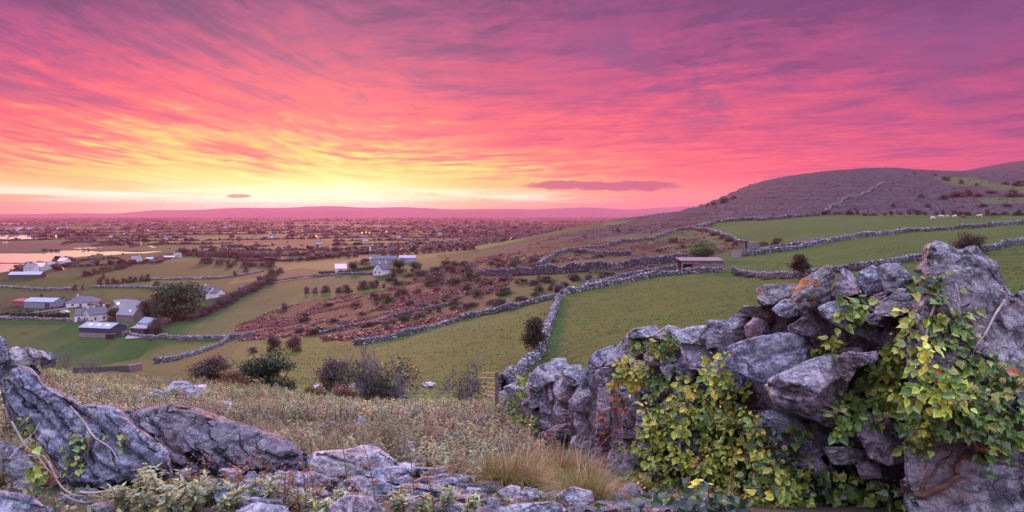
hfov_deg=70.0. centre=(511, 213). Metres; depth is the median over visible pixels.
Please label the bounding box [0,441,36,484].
boulder
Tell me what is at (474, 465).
herb plant
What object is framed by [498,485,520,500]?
stone
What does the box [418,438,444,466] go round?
herb plant
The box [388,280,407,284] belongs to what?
bush
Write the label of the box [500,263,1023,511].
ruined stone wall
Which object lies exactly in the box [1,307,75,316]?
road
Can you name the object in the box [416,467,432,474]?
stone
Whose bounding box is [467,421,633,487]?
grass tussock
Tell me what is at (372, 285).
bush
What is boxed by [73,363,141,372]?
concrete wall
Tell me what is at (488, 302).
bush
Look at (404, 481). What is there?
rubble stone
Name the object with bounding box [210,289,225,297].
house annexe
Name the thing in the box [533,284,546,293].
bush
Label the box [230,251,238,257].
tree
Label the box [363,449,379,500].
herb plant
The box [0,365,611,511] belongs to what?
herb meadow
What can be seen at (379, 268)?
white house
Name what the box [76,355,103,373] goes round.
bare bush
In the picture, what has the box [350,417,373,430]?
stone
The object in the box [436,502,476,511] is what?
boulder
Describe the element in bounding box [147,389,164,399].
stone
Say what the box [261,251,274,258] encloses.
tree
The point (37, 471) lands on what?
ivy
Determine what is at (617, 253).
dry stone wall
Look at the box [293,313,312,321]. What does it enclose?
bush
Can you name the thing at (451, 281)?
bush
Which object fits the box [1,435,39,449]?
grass tussock
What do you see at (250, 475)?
rubble stone
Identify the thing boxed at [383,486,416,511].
herb plant
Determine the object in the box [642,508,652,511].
rubble stone
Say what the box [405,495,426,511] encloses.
stone
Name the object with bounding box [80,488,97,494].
rubble stone
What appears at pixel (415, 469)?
stone
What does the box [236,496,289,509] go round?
stone
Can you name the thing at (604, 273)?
bush
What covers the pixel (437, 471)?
stone
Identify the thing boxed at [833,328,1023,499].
ivy
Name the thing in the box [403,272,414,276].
bush
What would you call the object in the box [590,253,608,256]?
bush
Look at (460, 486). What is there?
stone
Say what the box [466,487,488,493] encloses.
stone
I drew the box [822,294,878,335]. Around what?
ivy
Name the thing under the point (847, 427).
ivy
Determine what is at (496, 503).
rubble stone
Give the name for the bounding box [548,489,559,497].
rubble stone
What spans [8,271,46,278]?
barn
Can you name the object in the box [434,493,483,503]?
stone
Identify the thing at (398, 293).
bush
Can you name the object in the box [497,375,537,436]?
ivy
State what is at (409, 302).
bush
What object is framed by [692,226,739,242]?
dry stone wall
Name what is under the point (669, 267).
dry stone wall
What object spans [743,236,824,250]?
dry stone wall
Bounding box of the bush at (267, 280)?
[263,276,274,284]
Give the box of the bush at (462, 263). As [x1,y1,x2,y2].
[458,260,468,266]
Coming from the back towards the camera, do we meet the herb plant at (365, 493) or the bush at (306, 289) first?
the bush at (306, 289)
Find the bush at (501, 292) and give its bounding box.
[497,288,505,295]
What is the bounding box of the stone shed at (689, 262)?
[676,257,724,269]
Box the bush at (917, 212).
[910,209,921,214]
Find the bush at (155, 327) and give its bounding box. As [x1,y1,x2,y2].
[146,316,166,334]
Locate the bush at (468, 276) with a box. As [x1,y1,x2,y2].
[460,272,478,280]
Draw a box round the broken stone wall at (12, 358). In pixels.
[0,336,58,378]
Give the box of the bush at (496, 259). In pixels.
[488,257,503,261]
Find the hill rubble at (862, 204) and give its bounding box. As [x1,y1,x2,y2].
[608,162,1023,220]
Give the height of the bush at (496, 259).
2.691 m
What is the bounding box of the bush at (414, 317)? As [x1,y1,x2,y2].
[412,315,418,319]
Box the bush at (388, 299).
[381,295,394,303]
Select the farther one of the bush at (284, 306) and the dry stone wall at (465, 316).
the bush at (284, 306)
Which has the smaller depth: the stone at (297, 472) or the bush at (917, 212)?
the stone at (297, 472)
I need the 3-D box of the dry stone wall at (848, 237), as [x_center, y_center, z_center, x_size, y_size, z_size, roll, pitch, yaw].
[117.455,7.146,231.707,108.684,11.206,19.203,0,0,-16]
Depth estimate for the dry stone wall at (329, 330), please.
204.35 m
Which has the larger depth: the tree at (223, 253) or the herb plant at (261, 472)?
the tree at (223, 253)
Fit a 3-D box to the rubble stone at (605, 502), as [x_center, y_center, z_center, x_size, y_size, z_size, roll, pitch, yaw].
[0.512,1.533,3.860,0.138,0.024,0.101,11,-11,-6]
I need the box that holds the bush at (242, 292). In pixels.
[236,289,247,297]
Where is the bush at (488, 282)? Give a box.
[479,279,497,285]
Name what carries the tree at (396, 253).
on the ground at (46, 336)
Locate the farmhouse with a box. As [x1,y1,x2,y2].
[82,304,108,321]
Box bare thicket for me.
[329,336,432,402]
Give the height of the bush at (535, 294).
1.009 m
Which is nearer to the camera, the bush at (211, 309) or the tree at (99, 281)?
the bush at (211, 309)
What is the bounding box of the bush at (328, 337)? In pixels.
[320,336,332,341]
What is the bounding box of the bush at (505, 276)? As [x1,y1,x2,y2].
[495,274,514,281]
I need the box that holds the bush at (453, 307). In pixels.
[448,305,458,310]
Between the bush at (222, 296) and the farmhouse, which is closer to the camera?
the farmhouse
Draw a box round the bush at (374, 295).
[368,293,380,299]
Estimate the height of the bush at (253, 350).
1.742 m
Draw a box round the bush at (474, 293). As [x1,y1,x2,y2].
[470,290,481,297]
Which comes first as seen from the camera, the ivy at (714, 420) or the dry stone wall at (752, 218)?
the ivy at (714, 420)
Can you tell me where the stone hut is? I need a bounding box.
[737,240,760,248]
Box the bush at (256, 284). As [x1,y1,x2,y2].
[250,282,262,289]
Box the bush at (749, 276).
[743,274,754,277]
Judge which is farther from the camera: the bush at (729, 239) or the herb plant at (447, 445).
the bush at (729, 239)
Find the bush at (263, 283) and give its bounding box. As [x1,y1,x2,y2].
[257,280,266,286]
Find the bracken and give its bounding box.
[235,212,737,341]
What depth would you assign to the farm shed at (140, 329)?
302.05 m
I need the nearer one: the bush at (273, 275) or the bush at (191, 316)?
the bush at (191, 316)
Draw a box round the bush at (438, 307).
[436,304,441,311]
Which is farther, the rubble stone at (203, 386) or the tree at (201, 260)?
the tree at (201, 260)
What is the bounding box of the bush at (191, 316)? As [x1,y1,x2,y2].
[186,314,197,320]
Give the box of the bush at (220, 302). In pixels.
[214,300,224,308]
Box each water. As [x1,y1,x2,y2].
[0,235,35,238]
[0,250,159,262]
[0,264,23,272]
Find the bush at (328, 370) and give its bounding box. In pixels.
[309,354,349,392]
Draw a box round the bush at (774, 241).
[769,237,782,245]
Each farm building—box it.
[109,299,127,310]
[113,298,146,312]
[116,305,143,321]
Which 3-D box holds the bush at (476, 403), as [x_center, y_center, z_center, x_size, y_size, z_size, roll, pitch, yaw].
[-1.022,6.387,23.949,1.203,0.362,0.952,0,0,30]
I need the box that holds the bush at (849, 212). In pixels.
[843,209,854,214]
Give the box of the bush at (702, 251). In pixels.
[674,240,717,256]
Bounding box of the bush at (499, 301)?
[490,297,506,307]
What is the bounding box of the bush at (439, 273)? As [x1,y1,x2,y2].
[430,271,444,276]
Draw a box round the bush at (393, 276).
[389,271,397,281]
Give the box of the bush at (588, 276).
[584,273,593,279]
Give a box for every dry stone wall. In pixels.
[0,285,71,289]
[0,316,93,322]
[91,285,169,288]
[125,331,255,339]
[133,270,263,279]
[152,335,230,363]
[238,271,372,289]
[319,302,448,333]
[352,293,556,344]
[476,252,685,275]
[499,349,540,389]
[532,292,561,358]
[537,225,696,264]
[559,266,723,295]
[573,246,631,255]
[584,264,676,283]
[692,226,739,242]
[697,212,820,226]
[731,253,922,278]
[742,220,1023,256]
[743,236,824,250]
[824,181,883,213]
[980,237,1023,251]
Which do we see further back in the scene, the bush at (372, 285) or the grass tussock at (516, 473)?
the bush at (372, 285)
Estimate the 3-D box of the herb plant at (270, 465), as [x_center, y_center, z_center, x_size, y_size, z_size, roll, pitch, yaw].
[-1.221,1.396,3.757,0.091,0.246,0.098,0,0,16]
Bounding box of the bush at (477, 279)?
[472,277,482,281]
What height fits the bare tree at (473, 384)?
3.355 m
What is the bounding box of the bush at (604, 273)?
[592,268,617,277]
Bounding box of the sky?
[0,0,1023,213]
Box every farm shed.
[12,298,27,305]
[23,297,65,308]
[130,324,150,334]
[138,317,163,326]
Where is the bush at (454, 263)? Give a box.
[450,260,458,266]
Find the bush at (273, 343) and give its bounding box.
[262,333,282,351]
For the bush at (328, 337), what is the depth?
169.10 m
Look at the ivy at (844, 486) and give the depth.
3.75 m
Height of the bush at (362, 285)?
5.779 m
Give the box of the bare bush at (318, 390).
[304,385,327,395]
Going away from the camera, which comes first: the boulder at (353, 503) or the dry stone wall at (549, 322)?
the boulder at (353, 503)
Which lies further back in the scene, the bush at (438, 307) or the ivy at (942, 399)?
the bush at (438, 307)
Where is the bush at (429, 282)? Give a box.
[422,278,436,286]
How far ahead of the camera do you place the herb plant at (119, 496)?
3.48 m
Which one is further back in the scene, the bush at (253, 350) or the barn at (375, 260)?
the barn at (375, 260)
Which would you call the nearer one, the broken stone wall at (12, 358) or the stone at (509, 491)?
the stone at (509, 491)
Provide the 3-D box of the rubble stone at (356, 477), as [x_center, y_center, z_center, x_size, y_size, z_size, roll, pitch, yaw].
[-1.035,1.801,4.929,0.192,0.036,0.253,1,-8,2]
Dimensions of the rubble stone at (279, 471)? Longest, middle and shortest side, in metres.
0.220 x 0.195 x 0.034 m
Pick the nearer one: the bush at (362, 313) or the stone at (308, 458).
the stone at (308, 458)
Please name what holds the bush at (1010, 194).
on the ground at (46, 336)
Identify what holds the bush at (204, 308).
on the ground at (46, 336)
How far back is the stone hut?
243.89 m
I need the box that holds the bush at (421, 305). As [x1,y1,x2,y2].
[415,303,429,307]
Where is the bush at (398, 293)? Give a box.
[393,290,401,296]
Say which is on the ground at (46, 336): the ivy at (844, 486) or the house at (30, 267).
the house at (30, 267)
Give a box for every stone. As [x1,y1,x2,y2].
[13,479,33,489]
[55,494,88,505]
[59,481,75,488]
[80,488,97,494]
[88,500,115,511]
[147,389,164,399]
[174,471,185,478]
[177,467,199,474]
[196,384,206,388]
[207,479,220,485]
[217,401,240,410]
[217,468,243,477]
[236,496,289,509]
[242,479,272,486]
[244,471,262,478]
[274,470,289,476]
[274,490,300,502]
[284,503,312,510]
[286,471,300,474]
[298,487,329,503]
[306,455,311,467]
[325,471,341,478]
[330,472,356,479]
[343,475,366,481]
[343,479,352,491]
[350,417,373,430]
[354,477,402,491]
[364,465,411,479]
[373,497,385,502]
[394,441,415,453]
[396,475,414,483]
[398,478,407,483]
[399,462,419,475]
[399,484,421,487]
[401,455,429,465]
[404,484,459,501]
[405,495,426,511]
[412,476,433,483]
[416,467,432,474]
[420,466,455,476]
[422,382,435,387]
[429,474,463,482]
[433,482,448,486]
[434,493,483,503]
[440,475,475,485]
[454,483,477,489]
[454,488,467,493]
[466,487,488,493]
[470,491,489,500]
[476,480,504,493]
[476,507,496,511]
[484,497,500,504]
[484,505,495,509]
[487,500,500,509]
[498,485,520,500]
[509,495,532,503]
[519,487,539,498]
[539,491,550,500]
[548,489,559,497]
[567,505,585,511]
[589,506,603,511]
[596,500,616,505]
[603,505,619,510]
[610,492,626,500]
[616,499,627,508]
[617,485,632,494]
[622,501,644,510]
[624,482,641,491]
[626,488,637,494]
[630,505,639,511]
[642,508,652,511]
[648,491,655,496]
[662,489,676,493]
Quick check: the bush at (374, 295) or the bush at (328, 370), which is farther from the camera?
the bush at (374, 295)
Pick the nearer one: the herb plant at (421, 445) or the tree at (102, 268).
the herb plant at (421, 445)
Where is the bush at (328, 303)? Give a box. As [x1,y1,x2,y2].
[322,301,332,306]
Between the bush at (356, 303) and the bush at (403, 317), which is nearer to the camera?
the bush at (403, 317)
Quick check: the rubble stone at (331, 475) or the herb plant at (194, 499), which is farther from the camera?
the rubble stone at (331, 475)
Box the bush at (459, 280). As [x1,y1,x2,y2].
[445,277,465,284]
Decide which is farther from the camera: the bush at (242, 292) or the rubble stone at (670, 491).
the bush at (242, 292)
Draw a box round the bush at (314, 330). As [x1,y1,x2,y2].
[301,325,327,334]
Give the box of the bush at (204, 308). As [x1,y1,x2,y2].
[198,306,210,314]
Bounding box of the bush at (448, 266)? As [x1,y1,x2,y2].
[444,264,451,269]
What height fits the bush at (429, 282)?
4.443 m
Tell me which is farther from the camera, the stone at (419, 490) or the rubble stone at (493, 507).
the stone at (419, 490)
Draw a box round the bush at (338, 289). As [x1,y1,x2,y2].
[335,287,343,292]
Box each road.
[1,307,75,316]
[125,323,141,338]
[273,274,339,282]
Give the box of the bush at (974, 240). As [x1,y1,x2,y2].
[943,230,990,254]
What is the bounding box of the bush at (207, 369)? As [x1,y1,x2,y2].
[183,353,245,381]
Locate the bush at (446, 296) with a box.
[437,294,453,298]
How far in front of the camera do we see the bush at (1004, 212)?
365.55 m
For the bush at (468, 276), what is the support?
on the ground at (46, 336)
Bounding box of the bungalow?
[66,294,103,307]
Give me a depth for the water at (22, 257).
878.42 m
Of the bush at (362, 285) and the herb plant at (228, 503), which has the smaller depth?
the herb plant at (228, 503)
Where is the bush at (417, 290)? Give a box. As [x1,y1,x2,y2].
[410,288,420,293]
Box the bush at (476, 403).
[469,402,492,411]
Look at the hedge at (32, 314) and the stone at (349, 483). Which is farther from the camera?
the hedge at (32, 314)
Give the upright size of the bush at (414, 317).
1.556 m
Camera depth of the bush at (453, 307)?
190.72 m
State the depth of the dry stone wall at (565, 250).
344.90 m
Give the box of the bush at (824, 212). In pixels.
[820,210,831,214]
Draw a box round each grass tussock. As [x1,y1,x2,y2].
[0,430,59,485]
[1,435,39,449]
[342,418,616,493]
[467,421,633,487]
[518,436,673,504]
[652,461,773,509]
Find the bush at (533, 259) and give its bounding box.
[528,256,539,263]
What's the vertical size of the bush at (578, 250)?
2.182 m
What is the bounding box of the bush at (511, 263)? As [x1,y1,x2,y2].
[506,260,518,266]
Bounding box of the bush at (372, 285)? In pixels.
[367,280,376,288]
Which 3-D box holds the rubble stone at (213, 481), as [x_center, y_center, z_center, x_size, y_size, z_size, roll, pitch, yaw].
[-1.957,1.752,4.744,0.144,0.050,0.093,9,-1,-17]
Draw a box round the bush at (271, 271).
[266,268,274,273]
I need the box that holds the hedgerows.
[0,217,624,271]
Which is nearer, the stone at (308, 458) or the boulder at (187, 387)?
the stone at (308, 458)
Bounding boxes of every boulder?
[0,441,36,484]
[0,489,59,511]
[1,365,172,488]
[124,403,307,475]
[163,381,205,399]
[212,482,263,505]
[235,502,289,511]
[286,472,339,491]
[309,444,399,475]
[327,495,384,511]
[350,478,408,498]
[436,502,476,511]
[497,501,565,511]
[556,486,594,506]
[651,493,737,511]
[906,241,1023,445]
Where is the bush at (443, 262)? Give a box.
[440,257,448,266]
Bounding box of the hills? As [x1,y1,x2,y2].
[0,206,697,216]
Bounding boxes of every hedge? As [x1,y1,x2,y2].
[8,311,55,317]
[49,312,69,317]
[318,270,347,273]
[354,265,374,270]
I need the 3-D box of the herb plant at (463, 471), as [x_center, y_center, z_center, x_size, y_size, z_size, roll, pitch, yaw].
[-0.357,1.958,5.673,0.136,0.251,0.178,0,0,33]
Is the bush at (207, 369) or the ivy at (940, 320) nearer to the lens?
the ivy at (940, 320)
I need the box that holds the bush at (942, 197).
[935,194,949,199]
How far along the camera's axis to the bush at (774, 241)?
238.42 m
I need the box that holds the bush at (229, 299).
[225,295,235,304]
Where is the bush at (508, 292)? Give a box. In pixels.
[504,290,513,295]
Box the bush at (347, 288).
[341,284,353,293]
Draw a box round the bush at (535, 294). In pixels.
[530,292,541,295]
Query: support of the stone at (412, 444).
on the ground at (46, 336)
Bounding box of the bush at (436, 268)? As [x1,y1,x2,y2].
[431,266,443,271]
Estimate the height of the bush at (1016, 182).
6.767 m
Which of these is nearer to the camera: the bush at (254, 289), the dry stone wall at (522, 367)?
the dry stone wall at (522, 367)
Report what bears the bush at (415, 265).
on the ground at (46, 336)
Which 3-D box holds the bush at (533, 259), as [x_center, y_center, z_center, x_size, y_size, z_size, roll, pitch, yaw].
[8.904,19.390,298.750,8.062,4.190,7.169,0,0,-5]
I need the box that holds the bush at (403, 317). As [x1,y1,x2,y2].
[399,314,410,321]
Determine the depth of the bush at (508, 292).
190.92 m
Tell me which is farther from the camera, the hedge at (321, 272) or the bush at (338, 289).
the hedge at (321, 272)
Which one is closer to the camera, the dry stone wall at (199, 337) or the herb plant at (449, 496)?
the herb plant at (449, 496)
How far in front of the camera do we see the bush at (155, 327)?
299.98 m
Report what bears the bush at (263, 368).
on the ground at (46, 336)
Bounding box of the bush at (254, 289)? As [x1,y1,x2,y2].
[247,286,256,292]
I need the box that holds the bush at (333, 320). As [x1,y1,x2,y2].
[326,318,339,322]
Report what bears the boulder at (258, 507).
on the ground at (46, 336)
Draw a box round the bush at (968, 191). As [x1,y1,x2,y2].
[962,188,974,195]
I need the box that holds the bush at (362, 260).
[359,258,369,264]
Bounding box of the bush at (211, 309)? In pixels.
[207,306,216,311]
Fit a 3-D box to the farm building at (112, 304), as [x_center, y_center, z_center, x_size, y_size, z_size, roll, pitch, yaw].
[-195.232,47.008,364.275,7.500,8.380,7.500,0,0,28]
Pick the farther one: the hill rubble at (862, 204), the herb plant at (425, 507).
the hill rubble at (862, 204)
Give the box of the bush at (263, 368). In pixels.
[229,347,314,389]
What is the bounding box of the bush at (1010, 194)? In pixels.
[1005,190,1023,196]
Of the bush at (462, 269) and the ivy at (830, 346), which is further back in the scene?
the bush at (462, 269)
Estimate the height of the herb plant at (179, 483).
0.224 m
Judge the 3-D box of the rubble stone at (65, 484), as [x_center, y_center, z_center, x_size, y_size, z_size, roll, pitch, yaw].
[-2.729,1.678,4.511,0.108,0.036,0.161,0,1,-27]
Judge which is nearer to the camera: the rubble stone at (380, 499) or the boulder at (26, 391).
the rubble stone at (380, 499)
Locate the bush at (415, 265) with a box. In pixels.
[407,261,421,271]
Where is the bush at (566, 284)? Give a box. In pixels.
[560,281,569,288]
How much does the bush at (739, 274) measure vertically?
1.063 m
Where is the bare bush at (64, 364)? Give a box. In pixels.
[56,342,85,371]
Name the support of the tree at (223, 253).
on the ground at (46, 336)
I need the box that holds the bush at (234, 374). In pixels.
[213,368,270,385]
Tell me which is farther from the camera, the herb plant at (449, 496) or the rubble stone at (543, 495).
the rubble stone at (543, 495)
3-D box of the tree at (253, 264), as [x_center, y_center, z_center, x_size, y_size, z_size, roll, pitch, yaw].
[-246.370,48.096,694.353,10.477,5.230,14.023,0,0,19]
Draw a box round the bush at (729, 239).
[724,237,733,241]
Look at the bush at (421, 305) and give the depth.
216.19 m
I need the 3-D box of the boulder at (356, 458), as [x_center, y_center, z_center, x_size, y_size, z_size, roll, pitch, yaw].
[-1.196,1.892,5.581,0.750,0.296,0.639,0,0,0]
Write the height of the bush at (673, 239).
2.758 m
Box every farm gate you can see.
[480,371,498,405]
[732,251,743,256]
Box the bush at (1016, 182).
[1012,180,1023,185]
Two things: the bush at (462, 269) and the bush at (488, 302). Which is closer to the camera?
the bush at (488, 302)
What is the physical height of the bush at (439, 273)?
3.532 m
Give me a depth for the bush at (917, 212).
394.59 m
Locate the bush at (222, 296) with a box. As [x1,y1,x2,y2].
[211,294,233,303]
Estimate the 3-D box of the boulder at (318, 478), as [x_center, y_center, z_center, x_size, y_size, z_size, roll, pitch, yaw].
[-1.111,1.508,4.060,0.363,0.188,0.263,0,0,39]
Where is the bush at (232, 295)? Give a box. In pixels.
[222,291,237,300]
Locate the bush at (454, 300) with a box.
[448,297,462,304]
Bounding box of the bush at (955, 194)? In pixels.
[948,191,965,196]
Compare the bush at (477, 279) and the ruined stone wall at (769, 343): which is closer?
the ruined stone wall at (769, 343)
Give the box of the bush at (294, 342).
[283,334,302,351]
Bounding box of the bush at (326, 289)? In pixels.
[320,284,330,292]
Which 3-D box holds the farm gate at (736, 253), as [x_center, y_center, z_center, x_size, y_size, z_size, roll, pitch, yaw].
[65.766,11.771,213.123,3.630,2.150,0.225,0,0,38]
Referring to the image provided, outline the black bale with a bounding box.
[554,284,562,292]
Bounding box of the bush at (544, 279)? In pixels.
[535,276,555,282]
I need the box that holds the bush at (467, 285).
[462,282,472,289]
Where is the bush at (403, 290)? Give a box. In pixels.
[394,287,410,294]
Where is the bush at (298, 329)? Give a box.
[291,327,305,333]
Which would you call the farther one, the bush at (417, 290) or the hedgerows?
the hedgerows
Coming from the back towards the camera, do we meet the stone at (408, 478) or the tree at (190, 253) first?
the tree at (190, 253)
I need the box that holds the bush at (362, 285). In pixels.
[356,279,369,289]
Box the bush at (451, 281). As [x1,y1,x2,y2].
[442,277,461,285]
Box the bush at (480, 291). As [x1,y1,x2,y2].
[467,289,484,294]
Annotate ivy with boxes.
[9,405,130,503]
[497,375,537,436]
[607,326,699,410]
[614,351,825,511]
[784,393,867,451]
[789,414,920,511]
[810,332,854,359]
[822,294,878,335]
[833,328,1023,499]
[889,268,1006,369]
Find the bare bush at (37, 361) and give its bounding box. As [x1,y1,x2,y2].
[28,337,52,366]
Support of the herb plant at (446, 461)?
on the ground at (46, 336)
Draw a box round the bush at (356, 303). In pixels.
[347,300,363,305]
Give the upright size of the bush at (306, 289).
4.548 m
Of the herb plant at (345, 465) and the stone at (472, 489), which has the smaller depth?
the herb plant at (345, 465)
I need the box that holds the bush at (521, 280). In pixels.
[513,277,528,284]
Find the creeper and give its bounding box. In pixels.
[595,388,628,443]
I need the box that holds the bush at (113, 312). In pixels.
[105,306,117,320]
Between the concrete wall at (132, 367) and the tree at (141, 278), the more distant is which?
the tree at (141, 278)
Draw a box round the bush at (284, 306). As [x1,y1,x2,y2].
[280,302,288,309]
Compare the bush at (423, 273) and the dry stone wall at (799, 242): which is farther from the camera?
the bush at (423, 273)
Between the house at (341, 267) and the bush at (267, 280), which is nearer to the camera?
the bush at (267, 280)
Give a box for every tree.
[96,276,104,284]
[98,266,107,272]
[125,276,134,282]
[136,274,144,281]
[136,278,210,321]
[141,298,169,316]
[144,274,151,281]
[177,247,191,255]
[183,251,194,255]
[198,257,208,263]
[199,250,210,256]
[202,255,214,263]
[213,250,227,256]
[217,258,225,264]
[219,250,229,257]
[224,250,233,257]
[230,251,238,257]
[241,250,256,258]
[247,262,257,266]
[254,252,263,258]
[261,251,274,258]
[267,261,276,267]
[377,251,387,255]
[391,249,399,255]
[433,346,490,401]
[466,243,475,249]
[519,315,551,358]
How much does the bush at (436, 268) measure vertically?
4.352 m
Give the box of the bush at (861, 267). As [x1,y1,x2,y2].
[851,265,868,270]
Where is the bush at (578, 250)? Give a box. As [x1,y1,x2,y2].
[571,249,585,253]
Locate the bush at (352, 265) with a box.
[346,260,359,271]
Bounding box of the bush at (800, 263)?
[787,253,812,279]
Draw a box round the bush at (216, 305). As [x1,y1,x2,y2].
[205,303,221,311]
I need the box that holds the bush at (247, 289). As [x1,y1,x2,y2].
[238,287,252,294]
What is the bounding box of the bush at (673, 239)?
[667,237,679,242]
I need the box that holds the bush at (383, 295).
[378,292,394,298]
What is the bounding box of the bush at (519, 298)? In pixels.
[515,295,525,301]
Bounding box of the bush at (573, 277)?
[567,273,582,280]
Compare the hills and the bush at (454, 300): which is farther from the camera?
the hills
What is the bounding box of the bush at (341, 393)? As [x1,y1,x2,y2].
[330,385,359,400]
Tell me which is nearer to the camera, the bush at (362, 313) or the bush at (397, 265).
the bush at (362, 313)
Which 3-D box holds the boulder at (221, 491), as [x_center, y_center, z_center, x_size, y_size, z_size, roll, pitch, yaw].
[-1.388,1.429,3.745,0.311,0.163,0.273,0,0,0]
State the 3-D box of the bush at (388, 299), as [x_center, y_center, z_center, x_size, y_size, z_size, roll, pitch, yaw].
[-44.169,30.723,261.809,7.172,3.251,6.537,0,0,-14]
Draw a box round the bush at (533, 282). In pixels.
[527,279,540,285]
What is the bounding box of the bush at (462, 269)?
[455,267,466,271]
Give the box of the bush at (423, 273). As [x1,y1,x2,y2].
[415,270,430,275]
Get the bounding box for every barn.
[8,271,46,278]
[78,322,127,337]
[371,256,396,264]
[399,255,415,262]
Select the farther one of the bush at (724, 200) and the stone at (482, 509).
the bush at (724, 200)
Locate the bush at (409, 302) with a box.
[404,300,413,305]
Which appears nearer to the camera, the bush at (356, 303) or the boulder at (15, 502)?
the boulder at (15, 502)
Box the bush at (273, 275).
[267,274,277,281]
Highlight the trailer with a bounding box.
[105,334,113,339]
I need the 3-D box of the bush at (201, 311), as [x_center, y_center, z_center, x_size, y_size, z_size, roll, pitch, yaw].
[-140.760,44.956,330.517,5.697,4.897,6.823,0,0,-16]
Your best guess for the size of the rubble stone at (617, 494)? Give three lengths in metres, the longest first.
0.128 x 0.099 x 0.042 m
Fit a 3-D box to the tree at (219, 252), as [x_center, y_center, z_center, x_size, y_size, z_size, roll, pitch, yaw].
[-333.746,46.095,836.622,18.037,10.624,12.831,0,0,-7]
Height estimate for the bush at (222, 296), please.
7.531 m
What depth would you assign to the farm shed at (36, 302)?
387.08 m
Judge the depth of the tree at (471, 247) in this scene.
550.63 m
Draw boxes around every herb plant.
[88,483,117,501]
[100,481,134,511]
[126,474,165,511]
[129,462,160,503]
[138,463,190,504]
[157,473,206,511]
[172,469,209,508]
[181,479,208,510]
[183,451,214,491]
[199,469,220,506]
[215,480,250,511]
[217,471,230,485]
[223,458,250,510]
[229,449,254,481]
[248,474,288,496]
[250,444,272,485]
[261,474,282,500]
[268,463,282,489]
[278,461,295,503]
[284,487,315,511]
[286,480,307,511]
[288,469,297,493]
[298,461,310,508]
[302,465,323,503]
[302,465,335,511]
[306,496,333,511]
[333,471,340,500]
[333,487,349,501]
[337,419,351,491]
[347,466,367,494]
[357,491,374,495]
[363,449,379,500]
[383,468,398,498]
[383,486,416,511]
[402,492,432,511]
[403,451,419,495]
[410,437,430,455]
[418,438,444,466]
[425,477,437,511]
[430,435,446,467]
[432,426,458,463]
[433,450,471,468]
[434,485,460,509]
[442,430,462,465]
[444,432,472,462]
[459,428,486,459]
[459,449,474,474]
[460,493,483,511]
[462,443,485,466]
[469,423,495,457]
[482,440,496,463]
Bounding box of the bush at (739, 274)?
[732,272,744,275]
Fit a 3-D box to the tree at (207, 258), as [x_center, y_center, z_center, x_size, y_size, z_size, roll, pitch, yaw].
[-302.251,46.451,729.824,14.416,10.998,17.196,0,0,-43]
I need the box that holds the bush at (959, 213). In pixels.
[954,211,965,215]
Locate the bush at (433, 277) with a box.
[421,274,440,283]
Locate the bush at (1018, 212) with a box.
[1013,209,1023,214]
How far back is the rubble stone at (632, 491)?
4.95 m
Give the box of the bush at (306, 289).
[303,286,309,293]
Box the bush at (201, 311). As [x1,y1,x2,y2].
[195,309,206,316]
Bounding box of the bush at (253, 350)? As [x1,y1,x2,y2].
[247,347,258,353]
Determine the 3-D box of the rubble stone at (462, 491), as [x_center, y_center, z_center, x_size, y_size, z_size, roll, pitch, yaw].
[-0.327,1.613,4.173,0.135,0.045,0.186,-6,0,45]
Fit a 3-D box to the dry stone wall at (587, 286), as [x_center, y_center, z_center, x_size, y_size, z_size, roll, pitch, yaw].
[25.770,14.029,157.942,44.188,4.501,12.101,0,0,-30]
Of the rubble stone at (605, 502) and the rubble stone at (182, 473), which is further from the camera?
the rubble stone at (182, 473)
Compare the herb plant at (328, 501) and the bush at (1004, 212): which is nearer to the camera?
the herb plant at (328, 501)
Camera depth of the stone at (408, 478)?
4.85 m
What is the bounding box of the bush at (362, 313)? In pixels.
[356,312,367,315]
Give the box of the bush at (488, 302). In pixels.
[484,299,494,304]
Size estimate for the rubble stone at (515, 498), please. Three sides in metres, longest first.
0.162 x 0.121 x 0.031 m
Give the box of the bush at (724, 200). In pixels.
[719,197,730,202]
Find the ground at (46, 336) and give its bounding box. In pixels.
[0,160,1023,511]
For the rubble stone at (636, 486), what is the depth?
5.06 m
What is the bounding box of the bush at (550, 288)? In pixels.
[547,284,553,290]
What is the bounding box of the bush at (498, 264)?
[489,261,505,268]
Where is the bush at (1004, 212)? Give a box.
[999,211,1010,214]
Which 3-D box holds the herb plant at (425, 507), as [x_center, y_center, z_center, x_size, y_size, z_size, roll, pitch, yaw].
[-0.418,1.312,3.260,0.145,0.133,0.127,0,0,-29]
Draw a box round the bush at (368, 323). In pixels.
[359,321,375,326]
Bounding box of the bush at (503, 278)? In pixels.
[498,276,509,281]
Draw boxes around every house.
[23,262,39,271]
[36,261,49,270]
[57,257,70,263]
[131,255,142,260]
[173,253,181,257]
[197,284,214,299]
[335,262,346,272]
[372,261,391,275]
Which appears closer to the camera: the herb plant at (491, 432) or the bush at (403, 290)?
the herb plant at (491, 432)
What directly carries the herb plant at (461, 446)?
on the ground at (46, 336)
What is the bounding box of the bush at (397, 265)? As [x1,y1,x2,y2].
[390,257,406,272]
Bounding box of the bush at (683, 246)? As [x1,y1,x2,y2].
[677,244,687,247]
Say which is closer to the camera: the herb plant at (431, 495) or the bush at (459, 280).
the herb plant at (431, 495)
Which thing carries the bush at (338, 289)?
on the ground at (46, 336)
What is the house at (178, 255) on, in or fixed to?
on the ground at (46, 336)
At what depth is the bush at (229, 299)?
363.16 m
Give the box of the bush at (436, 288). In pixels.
[431,286,441,290]
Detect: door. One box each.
[114,328,122,336]
[133,329,143,333]

